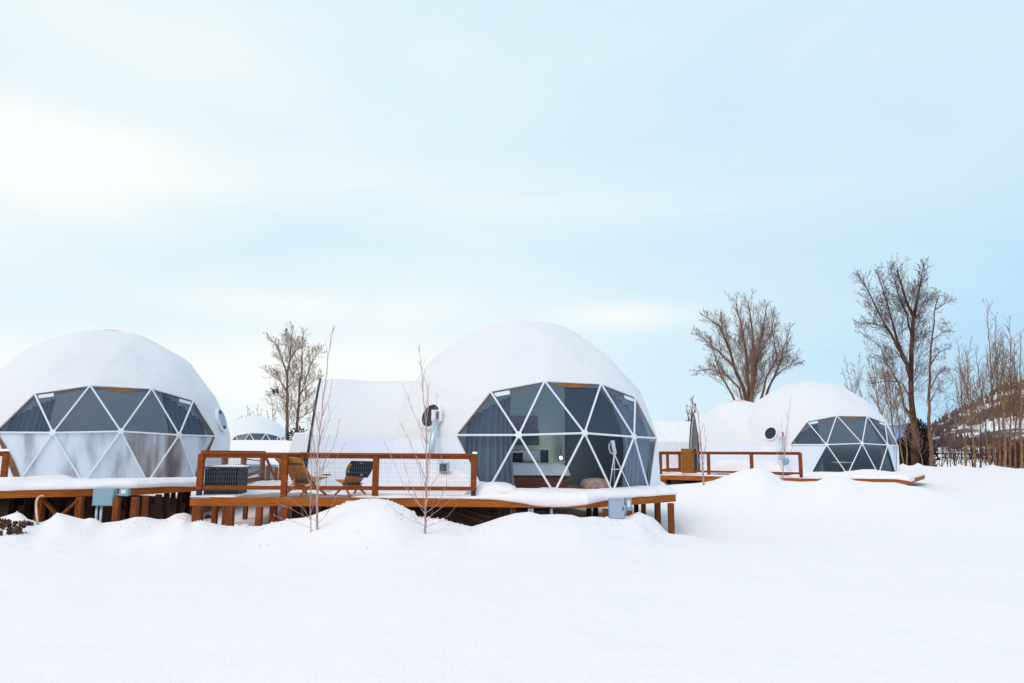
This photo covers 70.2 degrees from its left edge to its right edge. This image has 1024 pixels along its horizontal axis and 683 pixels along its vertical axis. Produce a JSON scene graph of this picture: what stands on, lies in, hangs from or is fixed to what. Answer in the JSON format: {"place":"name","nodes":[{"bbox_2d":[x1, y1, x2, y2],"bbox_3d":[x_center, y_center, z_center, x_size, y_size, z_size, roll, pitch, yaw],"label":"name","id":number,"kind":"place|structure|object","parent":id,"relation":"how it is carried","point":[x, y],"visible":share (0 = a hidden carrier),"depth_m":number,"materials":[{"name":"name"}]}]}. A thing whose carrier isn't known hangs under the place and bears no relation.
{"place":"outdoors","nodes":[
{"label":"outdoors","id":0,"kind":"place"},
{"bbox_2d":[0,440,1023,682],"bbox_3d":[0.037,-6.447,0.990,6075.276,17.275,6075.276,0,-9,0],"label":"ground","id":1,"kind":"structure","parent":0,"point":[754,575],"depth_m":8.83,"materials":[{"name":"white snow"}]},
{"bbox_2d":[0,518,14,527],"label":"earth clod","id":2,"kind":"object","parent":1,"relation":"on","point":[5,522],"visible":0.7,"depth_m":15.77,"materials":[{"name":"brown soil"}]},
{"bbox_2d":[0,520,26,535],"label":"earth clod","id":3,"kind":"object","parent":1,"relation":"on","point":[16,529],"visible":0.98,"depth_m":14.99,"materials":[{"name":"brown soil"}]},
{"bbox_2d":[18,520,33,525],"bbox_3d":[-10.575,3.958,15.833,0.234,0.185,0.481,0,-9,0],"label":"earth clod","id":4,"kind":"object","parent":1,"relation":"on","point":[24,522],"visible":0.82,"depth_m":15.76,"materials":[{"name":"brown soil"}]},
{"bbox_2d":[35,495,43,524],"bbox_3d":[-11.257,4.154,17.262,0.175,0.942,1.767,6,-10,-30],"label":"pipe","id":5,"kind":"object","parent":1,"relation":"on","point":[36,510],"visible":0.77,"depth_m":17.28,"materials":[{"name":"beige plastic"}]},
{"bbox_2d":[0,451,251,522],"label":"deck","id":6,"kind":"structure","parent":1,"relation":"on","point":[78,506],"depth_m":19.05,"materials":[{"name":"brown wood"}]},
{"bbox_2d":[92,488,118,522],"bbox_3d":[-10.274,4.315,18.436,0.662,1.167,0.192,0,-9,0],"label":"electrical panel","id":7,"kind":"object","parent":6,"relation":"attached to","point":[102,497],"visible":0.81,"depth_m":18.41,"materials":[{"name":"grey metal"}]},
{"bbox_2d":[0,329,230,478],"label":"geodesic dome","id":8,"kind":"structure","parent":6,"relation":"on","point":[105,403],"depth_m":21.81,"materials":[{"name":"white fabric"}]},
{"bbox_2d":[0,433,49,476],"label":"window pane","id":9,"kind":"structure","parent":8,"relation":"in","point":[22,457],"depth_m":20.03,"materials":[{"name":"white"}]},
{"bbox_2d":[24,436,77,477],"bbox_3d":[-12.651,3.241,20.050,1.638,1.430,0.093,2,-9,-12],"label":"window pane","id":10,"kind":"structure","parent":8,"relation":"in","point":[51,460],"depth_m":20.05,"materials":[{"name":"white"}]},
{"bbox_2d":[56,432,117,477],"bbox_3d":[-11.897,3.220,20.303,1.638,1.430,0.093,4,-10,-24],"label":"window pane","id":11,"kind":"structure","parent":8,"relation":"in","point":[84,459],"depth_m":20.32,"materials":[{"name":"white"}]},
{"bbox_2d":[0,384,216,478],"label":"window frame","id":12,"kind":"structure","parent":8,"relation":"in","point":[13,471],"depth_m":20.83,"materials":[{"name":"white metal"}]},
{"bbox_2d":[89,435,143,477],"bbox_3d":[-11.191,3.286,20.708,1.600,1.430,0.071,7,-11,-36],"label":"window pane","id":13,"kind":"structure","parent":8,"relation":"in","point":[128,467],"depth_m":20.71,"materials":[{"name":"white"}]},
{"bbox_2d":[123,433,175,476],"bbox_3d":[-10.587,3.372,21.249,0.093,1.430,1.638,-8,-12,42],"label":"window pane","id":14,"kind":"structure","parent":8,"relation":"in","point":[148,449],"depth_m":21.25,"materials":[{"name":"glass"}]},
{"bbox_2d":[153,438,193,477],"bbox_3d":[-10.122,3.535,21.874,0.093,1.430,1.638,-5,-10,29],"label":"window pane","id":15,"kind":"structure","parent":8,"relation":"in","point":[184,470],"depth_m":22.00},
{"bbox_2d":[181,436,213,474],"bbox_3d":[-9.793,3.650,22.611,0.071,1.430,1.600,-2,-9,18],"label":"window pane","id":16,"kind":"structure","parent":8,"relation":"in","point":[194,445],"depth_m":22.56,"materials":[{"name":"white"}]},
{"bbox_2d":[119,488,130,495],"bbox_3d":[-9.843,3.824,18.521,0.234,0.203,0.155,0,-9,0],"label":"electric meter","id":17,"kind":"object","parent":6,"relation":"attached to","point":[124,491],"visible":1,"depth_m":18.46,"materials":[{"name":"grey metal"}]},
{"bbox_2d":[0,472,257,490],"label":"deck snow","id":18,"kind":"structure","parent":6,"relation":"on","point":[54,482],"depth_m":18.93,"materials":[{"name":"white snow"}]},
{"bbox_2d":[228,459,277,478],"bbox_3d":[-9.506,4.845,26.362,1.960,1.216,1.960,0,-9,0],"label":"lounge chair","id":19,"kind":"object","parent":6,"relation":"on","point":[273,467],"visible":0.17,"depth_m":25.82,"materials":[{"name":"white"}]},
{"bbox_2d":[227,415,289,439],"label":"geodesic dome","id":20,"kind":"structure","parent":1,"relation":"on","point":[255,427],"depth_m":76.04,"materials":[{"name":"white fabric"}]},
{"bbox_2d":[237,434,247,439],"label":"window pane","id":21,"kind":"structure","parent":20,"relation":"in","point":[241,437],"depth_m":74.81,"materials":[{"name":"grey glass"}]},
{"bbox_2d":[232,433,280,439],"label":"window frame","id":22,"kind":"structure","parent":20,"relation":"in","point":[245,433],"depth_m":75.20,"materials":[{"name":"white metal"}]},
{"bbox_2d":[250,433,264,439],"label":"window pane","id":23,"kind":"structure","parent":20,"relation":"in","point":[256,436],"depth_m":75.17,"materials":[{"name":"blue"}]},
{"bbox_2d":[267,434,277,439],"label":"window pane","id":24,"kind":"structure","parent":20,"relation":"in","point":[271,437],"depth_m":76.01,"materials":[{"name":"blue"}]},
{"bbox_2d":[258,324,311,439],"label":"cottonwood tree","id":25,"kind":"object","parent":1,"relation":"on","point":[287,398],"visible":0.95,"depth_m":60.52,"materials":[{"name":"brown plant"}]},
{"bbox_2d":[281,424,307,440],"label":"shrub","id":26,"kind":"object","parent":1,"relation":"on","point":[290,433],"visible":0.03,"depth_m":59.52,"materials":[{"name":"brown plant"}]},
{"bbox_2d":[274,418,318,531],"bbox_3d":[-3.947,2.489,13.557,0.884,2.205,0.383,0,-9,0],"label":"sapling","id":27,"kind":"object","parent":1,"relation":"on","point":[311,495],"visible":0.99,"depth_m":13.54,"materials":[{"name":"brown plant"}]},
{"bbox_2d":[288,432,309,477],"bbox_3d":[-8.944,5.263,31.812,1.868,2.519,2.500,0,-9,0],"label":"canvas shelter","id":28,"kind":"object","parent":1,"relation":"on","point":[299,443],"visible":0.12,"depth_m":30.70,"materials":[{"name":"white fabric"}]},
{"bbox_2d":[277,327,326,432],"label":"cottonwood tree","id":29,"kind":"object","parent":1,"relation":"on","point":[306,388],"visible":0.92,"depth_m":62.49,"materials":[{"name":"brown plant"}]},
{"bbox_2d":[280,324,344,529],"bbox_3d":[-3.763,1.583,13.699,1.353,3.953,0.519,0,-9,0],"label":"sapling","id":30,"kind":"object","parent":1,"relation":"on","point":[317,478],"visible":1,"depth_m":13.66,"materials":[{"name":"brown plant"}]},
{"bbox_2d":[15,498,662,548],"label":"snow crumbs","id":31,"kind":"object","parent":1,"relation":"on","point":[271,526],"visible":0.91,"depth_m":14.92,"materials":[{"name":"white snow"}]},
{"bbox_2d":[384,344,455,533],"bbox_3d":[-1.709,1.826,13.798,1.382,3.672,0.757,0,-9,0],"label":"sapling","id":32,"kind":"object","parent":1,"relation":"on","point":[426,488],"visible":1,"depth_m":13.72,"materials":[{"name":"brown plant"}]},
{"bbox_2d":[190,450,675,533],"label":"deck","id":33,"kind":"structure","parent":1,"relation":"on","point":[274,500],"depth_m":16.52,"materials":[{"name":"brown wood"}]},
{"bbox_2d":[275,457,327,496],"bbox_3d":[-4.870,3.134,16.932,0.815,0.910,1.018,-4,-10,28],"label":"lounge chair","id":34,"kind":"object","parent":33,"relation":"on","point":[295,473],"visible":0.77,"depth_m":16.80,"materials":[{"name":"brown wood"}]},
{"bbox_2d":[335,464,365,496],"bbox_3d":[-3.712,3.219,17.029,0.640,0.777,0.895,7,-11,-37],"label":"lounge chair","id":35,"kind":"object","parent":33,"relation":"on","point":[349,481],"visible":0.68,"depth_m":17.00,"materials":[{"name":"brown wood"}]},
{"bbox_2d":[346,461,372,477],"bbox_3d":[-3.503,2.954,16.810,0.617,0.403,0.358,7,-11,-37],"label":"blanket","id":36,"kind":"object","parent":35,"relation":"on","point":[367,467],"visible":0.91,"depth_m":16.76,"materials":[{"name":"black fabric"}]},
{"bbox_2d":[190,478,677,506],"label":"deck snow","id":37,"kind":"structure","parent":33,"relation":"on","point":[549,497],"depth_m":16.59,"materials":[{"name":"white snow"}]},
{"bbox_2d":[203,466,250,494],"bbox_3d":[-6.686,3.244,17.049,0.860,0.626,0.760,0,-9,0],"label":"slatted box","id":38,"kind":"object","parent":37,"relation":"on","point":[227,480],"visible":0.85,"depth_m":16.74,"materials":[{"name":"black metal"}]},
{"bbox_2d":[211,465,247,466],"bbox_3d":[-6.604,2.913,17.100,0.700,0.045,0.640,0,-9,0],"label":"snow cap","id":39,"kind":"object","parent":38,"relation":"on","point":[230,466],"visible":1,"depth_m":16.85,"materials":[{"name":"white snow"}]},
{"bbox_2d":[415,469,470,493],"bbox_3d":[-1.567,3.412,17.887,1.500,0.627,1.100,0,-9,0],"label":"snow cap","id":40,"kind":"object","parent":37,"relation":"on","point":[453,475],"visible":0.56,"depth_m":17.45,"materials":[{"name":"white snow"}]},
{"bbox_2d":[302,321,659,494],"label":"geodesic dome","id":41,"kind":"structure","parent":33,"relation":"on","point":[468,376],"depth_m":19.37,"materials":[{"name":"white fabric"}]},
{"bbox_2d":[428,410,442,452],"bbox_3d":[-1.919,2.303,18.198,0.290,1.210,0.722,0,-9,0],"label":"flue pipe","id":42,"kind":"object","parent":41,"relation":"attached to","point":[437,417],"visible":0.88,"depth_m":18.28,"materials":[{"name":"silver metal"}]},
{"bbox_2d":[439,462,449,472],"bbox_3d":[-1.648,3.066,17.731,0.240,0.240,0.155,0,-9,0],"label":"wall vent","id":43,"kind":"object","parent":41,"relation":"attached to","point":[442,466],"depth_m":17.67,"materials":[{"name":"grey metal"}]},
{"bbox_2d":[512,450,570,487],"bbox_3d":[0.545,3.612,20.733,2.091,1.060,2.320,0,-9,0],"label":"bed","id":44,"kind":"object","parent":41,"relation":"on","point":[526,472],"visible":0.77,"depth_m":19.66,"materials":[{"name":"white fabric"}]},
{"bbox_2d":[486,387,622,483],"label":"partition wall","id":45,"kind":"structure","parent":41,"relation":"on","point":[550,412],"depth_m":23.23,"materials":[{"name":"teal"}]},
{"bbox_2d":[510,416,537,428],"bbox_3d":[0.357,2.580,23.187,0.930,0.420,0.050,0,-9,0],"label":"canvas print","id":46,"kind":"object","parent":45,"relation":"attached to","point":[531,422],"visible":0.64,"depth_m":23.16},
{"bbox_2d":[512,430,538,444],"bbox_3d":[0.431,3.037,22.996,0.850,0.460,0.280,0,-9,0],"label":"wall cabinet","id":47,"kind":"object","parent":45,"relation":"attached to","point":[530,440],"depth_m":22.87,"materials":[{"name":"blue wood"}]},
{"bbox_2d":[455,380,657,487],"bbox_3d":[1.557,2.449,18.565,5.902,2.872,1.360,4,-9,-22],"label":"window frame","id":48,"kind":"structure","parent":41,"relation":"in","point":[573,384],"depth_m":18.27,"materials":[{"name":"white metal"}]},
{"bbox_2d":[581,478,608,488],"bbox_3d":[2.095,3.624,18.415,0.720,0.350,0.720,0,-9,0],"label":"pouf","id":49,"kind":"object","parent":41,"relation":"on","point":[593,483],"visible":0.82,"depth_m":18.13,"materials":[{"name":"fabric"}]},
{"bbox_2d":[608,440,629,487],"bbox_3d":[2.753,3.225,18.906,0.602,1.306,0.672,0,-9,0],"label":"telescope","id":50,"kind":"object","parent":41,"relation":"on","point":[614,453],"visible":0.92,"depth_m":18.73,"materials":[{"name":"white metal"}]},
{"bbox_2d":[464,481,515,495],"bbox_3d":[-0.468,3.512,17.519,1.300,0.331,1.900,0,-9,0],"label":"snow cap","id":51,"kind":"object","parent":33,"relation":"on","point":[482,487],"visible":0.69,"depth_m":16.77,"materials":[{"name":"white snow"}]},
{"bbox_2d":[608,498,624,518],"bbox_3d":[2.290,3.657,15.968,0.326,0.434,0.208,0,-9,0],"label":"electrical panel","id":52,"kind":"object","parent":33,"relation":"attached to","point":[616,508],"visible":0.98,"depth_m":15.88,"materials":[{"name":"grey metal"}]},
{"bbox_2d":[625,497,631,510],"bbox_3d":[2.615,3.655,16.380,0.131,0.286,0.155,0,-9,0],"label":"electric meter","id":53,"kind":"object","parent":33,"relation":"attached to","point":[628,503],"visible":1,"depth_m":16.32,"materials":[{"name":"grey metal"}]},
{"bbox_2d":[453,510,486,522],"bbox_3d":[-0.967,3.998,16.635,0.810,0.253,0.140,-3,-9,22],"label":"plank","id":54,"kind":"object","parent":1,"relation":"on","point":[469,516],"visible":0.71,"depth_m":16.59,"materials":[{"name":"brown wood"}]},
{"bbox_2d":[461,508,491,517],"bbox_3d":[-0.815,3.918,16.648,0.729,0.201,0.140,-4,-10,24],"label":"plank","id":55,"kind":"object","parent":1,"relation":"on","point":[476,512],"visible":1,"depth_m":16.60,"materials":[{"name":"brown wood"}]},
{"bbox_2d":[510,507,530,513],"bbox_3d":[0.175,4.191,16.943,0.580,0.641,0.615,0,-9,0],"label":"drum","id":56,"kind":"object","parent":1,"relation":"on","point":[519,510],"visible":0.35,"depth_m":16.73,"materials":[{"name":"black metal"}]},
{"bbox_2d":[531,508,553,514],"bbox_3d":[0.682,4.189,16.944,0.580,0.630,0.615,0,-9,0],"label":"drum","id":57,"kind":"object","parent":1,"relation":"on","point":[542,511],"visible":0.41,"depth_m":16.73,"materials":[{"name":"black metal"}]},
{"bbox_2d":[652,421,690,468],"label":"tunnel tent","id":58,"kind":"object","parent":1,"relation":"on","point":[672,435],"visible":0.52,"depth_m":45.03,"materials":[{"name":"white fabric"}]},
{"bbox_2d":[686,396,695,420],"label":"bare tree","id":59,"kind":"object","parent":1,"relation":"on","point":[690,413],"visible":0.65,"depth_m":59.82,"materials":[{"name":"brown plant"}]},
{"bbox_2d":[693,408,706,484],"bbox_3d":[7.524,4.168,29.102,0.519,3.370,0.354,9,-12,-44],"label":"sapling","id":60,"kind":"object","parent":1,"relation":"on","point":[702,468],"visible":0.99,"depth_m":29.03,"materials":[{"name":"brown plant"}]},
{"bbox_2d":[689,289,804,402],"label":"cottonwood tree","id":61,"kind":"object","parent":1,"relation":"on","point":[756,352],"visible":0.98,"depth_m":60.17,"materials":[{"name":"brown plant"}]},
{"bbox_2d":[776,396,794,479],"bbox_3d":[10.949,3.890,29.048,0.843,3.572,0.311,4,-9,-21],"label":"sapling","id":62,"kind":"object","parent":1,"relation":"on","point":[784,446],"visible":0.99,"depth_m":29.02,"materials":[{"name":"brown plant"}]},
{"bbox_2d":[659,451,924,485],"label":"deck","id":63,"kind":"structure","parent":1,"relation":"on","point":[665,479],"depth_m":32.10,"materials":[{"name":"brown wood"}]},
{"bbox_2d":[681,449,696,472],"bbox_3d":[8.000,5.406,32.979,0.712,1.093,0.245,0,-9,0],"label":"wooden screen","id":64,"kind":"object","parent":63,"relation":"attached to","point":[688,462],"visible":0.99,"depth_m":32.87,"materials":[{"name":"brown wood"}]},
{"bbox_2d":[660,469,925,481],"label":"deck snow","id":65,"kind":"structure","parent":63,"relation":"on","point":[910,476],"depth_m":30.84,"materials":[{"name":"white snow"}]},
{"bbox_2d":[705,460,788,473],"bbox_3d":[10.930,5.817,33.920,3.600,0.622,1.800,0,-9,0],"label":"snow cap","id":66,"kind":"object","parent":65,"relation":"on","point":[737,466],"visible":0.74,"depth_m":33.19,"materials":[{"name":"white snow"}]},
{"bbox_2d":[689,381,899,471],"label":"geodesic dome","id":67,"kind":"structure","parent":63,"relation":"on","point":[827,423],"depth_m":36.53,"materials":[{"name":"white fabric"}]},
{"bbox_2d":[778,431,784,459],"bbox_3d":[12.891,4.970,34.774,0.320,1.377,0.693,-4,-10,24],"label":"flue pipe","id":68,"kind":"object","parent":67,"relation":"attached to","point":[780,443],"visible":0.79,"depth_m":34.81,"materials":[{"name":"silver metal"}]},
{"bbox_2d":[782,458,788,464],"bbox_3d":[12.915,5.654,34.351,0.340,0.340,0.100,0,-9,0],"label":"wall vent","id":69,"kind":"object","parent":67,"relation":"attached to","point":[785,459],"depth_m":34.31,"materials":[{"name":"grey metal"}]},
{"bbox_2d":[791,445,824,471],"bbox_3d":[13.984,5.585,34.319,1.600,1.430,0.071,-4,-10,25],"label":"window pane","id":70,"kind":"structure","parent":67,"relation":"in","point":[810,453],"depth_m":34.32,"materials":[{"name":"white"}]},
{"bbox_2d":[790,415,897,471],"bbox_3d":[16.254,4.957,34.674,5.902,2.872,1.360,2,-9,-11],"label":"window frame","id":71,"kind":"structure","parent":67,"relation":"in","point":[862,443],"depth_m":34.64,"materials":[{"name":"white metal"}]},
{"bbox_2d":[888,446,896,470],"bbox_3d":[18.444,5.742,35.176,0.071,1.430,1.600,-8,-12,42],"label":"window pane","id":72,"kind":"structure","parent":67,"relation":"in","point":[893,450],"depth_m":35.26,"materials":[{"name":"white"}]},
{"bbox_2d":[831,462,851,471],"bbox_3d":[16.061,6.162,35.490,0.960,0.576,0.960,0,-9,0],"label":"round table","id":73,"kind":"object","parent":63,"relation":"on","point":[841,464],"visible":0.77,"depth_m":35.31,"materials":[{"name":"black metal"}]},
{"bbox_2d":[842,354,865,392],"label":"aspen tree","id":74,"kind":"object","parent":1,"relation":"on","point":[857,384],"visible":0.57,"depth_m":70.20,"materials":[{"name":"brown plant"}]},
{"bbox_2d":[849,362,869,400],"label":"aspen tree","id":75,"kind":"object","parent":1,"relation":"on","point":[856,383],"visible":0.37,"depth_m":63.81,"materials":[{"name":"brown plant"}]},
{"bbox_2d":[871,363,890,421],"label":"aspen tree","id":76,"kind":"object","parent":1,"relation":"on","point":[879,391],"visible":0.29,"depth_m":61.64,"materials":[{"name":"brown plant"}]},
{"bbox_2d":[863,334,906,426],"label":"aspen tree","id":77,"kind":"object","parent":1,"relation":"on","point":[877,396],"visible":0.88,"depth_m":54.77,"materials":[{"name":"brown plant"}]},
{"bbox_2d":[877,335,902,435],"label":"aspen tree","id":78,"kind":"object","parent":1,"relation":"on","point":[889,392],"visible":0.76,"depth_m":55.58,"materials":[{"name":"brown plant"}]},
{"bbox_2d":[883,352,912,463],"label":"aspen tree","id":79,"kind":"object","parent":1,"relation":"on","point":[895,395],"visible":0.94,"depth_m":54.18,"materials":[{"name":"brown plant"}]},
{"bbox_2d":[849,253,947,465],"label":"cottonwood tree","id":80,"kind":"object","parent":1,"relation":"on","point":[910,365],"visible":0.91,"depth_m":58.58,"materials":[{"name":"brown plant"}]},
{"bbox_2d":[896,437,903,464],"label":"shrub","id":81,"kind":"object","parent":1,"relation":"on","point":[901,440],"visible":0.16,"depth_m":60.28,"materials":[{"name":"brown plant"}]},
{"bbox_2d":[894,386,913,464],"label":"aspen tree","id":82,"kind":"object","parent":1,"relation":"on","point":[905,426],"visible":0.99,"depth_m":52.62,"materials":[{"name":"brown plant"}]},
{"bbox_2d":[905,414,928,464],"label":"aspen tree","id":83,"kind":"object","parent":1,"relation":"on","point":[914,434],"visible":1,"depth_m":51.12,"materials":[{"name":"brown plant"}]},
{"bbox_2d":[899,417,940,466],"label":"shrub","id":84,"kind":"object","parent":1,"relation":"on","point":[924,434],"visible":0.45,"depth_m":59.00,"materials":[{"name":"brown plant"}]},
{"bbox_2d":[902,287,959,465],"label":"cottonwood tree","id":85,"kind":"object","parent":1,"relation":"on","point":[931,447],"visible":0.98,"depth_m":57.27,"materials":[{"name":"brown plant"}]},
{"bbox_2d":[941,398,957,466],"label":"aspen tree","id":86,"kind":"object","parent":1,"relation":"on","point":[948,440],"visible":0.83,"depth_m":67.55,"materials":[{"name":"brown plant"}]},
{"bbox_2d":[950,390,969,465],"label":"aspen tree","id":87,"kind":"object","parent":1,"relation":"on","point":[958,391],"visible":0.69,"depth_m":65.98,"materials":[{"name":"brown plant"}]},
{"bbox_2d":[947,336,978,465],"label":"aspen tree","id":88,"kind":"object","parent":1,"relation":"on","point":[963,403],"visible":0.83,"depth_m":54.98,"materials":[{"name":"brown plant"}]},
{"bbox_2d":[954,344,983,467],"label":"aspen tree","id":89,"kind":"object","parent":1,"relation":"on","point":[968,397],"visible":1,"depth_m":53.76,"materials":[{"name":"brown plant"}]},
{"bbox_2d":[957,355,983,466],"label":"aspen tree","id":90,"kind":"object","parent":1,"relation":"on","point":[971,410],"visible":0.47,"depth_m":61.83,"materials":[{"name":"brown plant"}]},
{"bbox_2d":[937,453,1011,459],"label":"field fence","id":91,"kind":"object","parent":1,"relation":"on","point":[962,456],"visible":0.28,"depth_m":93.90,"materials":[{"name":"brown wood"}]},
{"bbox_2d":[965,364,989,467],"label":"aspen tree","id":92,"kind":"object","parent":1,"relation":"on","point":[980,435],"visible":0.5,"depth_m":63.36,"materials":[{"name":"brown plant"}]},
{"bbox_2d":[935,429,1023,467],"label":"undergrowth","id":93,"kind":"object","parent":1,"relation":"on","point":[943,447],"visible":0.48,"depth_m":75.61,"materials":[{"name":"brown plant"}]},
{"bbox_2d":[971,346,1000,464],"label":"aspen tree","id":94,"kind":"object","parent":1,"relation":"on","point":[984,416],"visible":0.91,"depth_m":54.85,"materials":[{"name":"brown plant"}]},
{"bbox_2d":[963,299,1013,465],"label":"aspen tree","id":95,"kind":"object","parent":1,"relation":"on","point":[994,425],"visible":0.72,"depth_m":56.27,"materials":[{"name":"brown plant"}]},
{"bbox_2d":[975,310,1019,466],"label":"aspen tree","id":96,"kind":"object","parent":1,"relation":"on","point":[997,416],"visible":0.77,"depth_m":55.16,"materials":[{"name":"brown plant"}]},
{"bbox_2d":[985,337,1016,466],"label":"aspen tree","id":97,"kind":"object","parent":1,"relation":"on","point":[1003,402],"visible":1,"depth_m":53.94,"materials":[{"name":"brown plant"}]},
{"bbox_2d":[992,441,1023,467],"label":"shrub","id":98,"kind":"object","parent":1,"relation":"on","point":[1012,456],"visible":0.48,"depth_m":62.10,"materials":[{"name":"brown plant"}]},
{"bbox_2d":[996,314,1023,467],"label":"aspen tree","id":99,"kind":"object","parent":1,"relation":"on","point":[1010,406],"visible":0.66,"depth_m":55.26,"materials":[{"name":"brown plant"}]},
{"bbox_2d":[996,337,1023,468],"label":"aspen tree","id":100,"kind":"object","parent":1,"relation":"on","point":[1015,425],"visible":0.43,"depth_m":55.26,"materials":[{"name":"brown plant"}]},
{"bbox_2d":[998,330,1023,467],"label":"aspen tree","id":101,"kind":"object","parent":1,"relation":"on","point":[1018,389],"visible":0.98,"depth_m":54.00,"materials":[{"name":"brown plant"}]},
{"bbox_2d":[1005,361,1023,468],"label":"aspen tree","id":102,"kind":"object","parent":1,"relation":"on","point":[1018,424],"visible":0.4,"depth_m":61.59,"materials":[{"name":"brown plant"}]},
{"bbox_2d":[0,0,1023,438],"label":"sky","id":103,"kind":"structure","parent":0,"point":[198,179],"materials":[{"name":"blue"}]},
{"bbox_2d":[889,422,931,440],"bbox_3d":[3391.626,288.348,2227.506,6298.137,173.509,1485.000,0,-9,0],"label":"mountain","id":104,"kind":"structure","parent":0,"point":[897,433],"depth_m":2114.95,"materials":[{"name":"white snow"}]},
{"bbox_2d":[931,385,1023,451],"bbox_3d":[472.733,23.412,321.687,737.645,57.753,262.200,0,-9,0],"label":"hill","id":105,"kind":"structure","parent":0,"point":[989,427],"depth_m":247.71,"materials":[{"name":"white snow"}]},
{"bbox_2d":[920,380,1023,450],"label":"hillside scrub","id":106,"kind":"object","parent":105,"relation":"on","point":[935,425],"visible":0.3,"depth_m":268.94,"materials":[{"name":"brown plant"}]}
]}

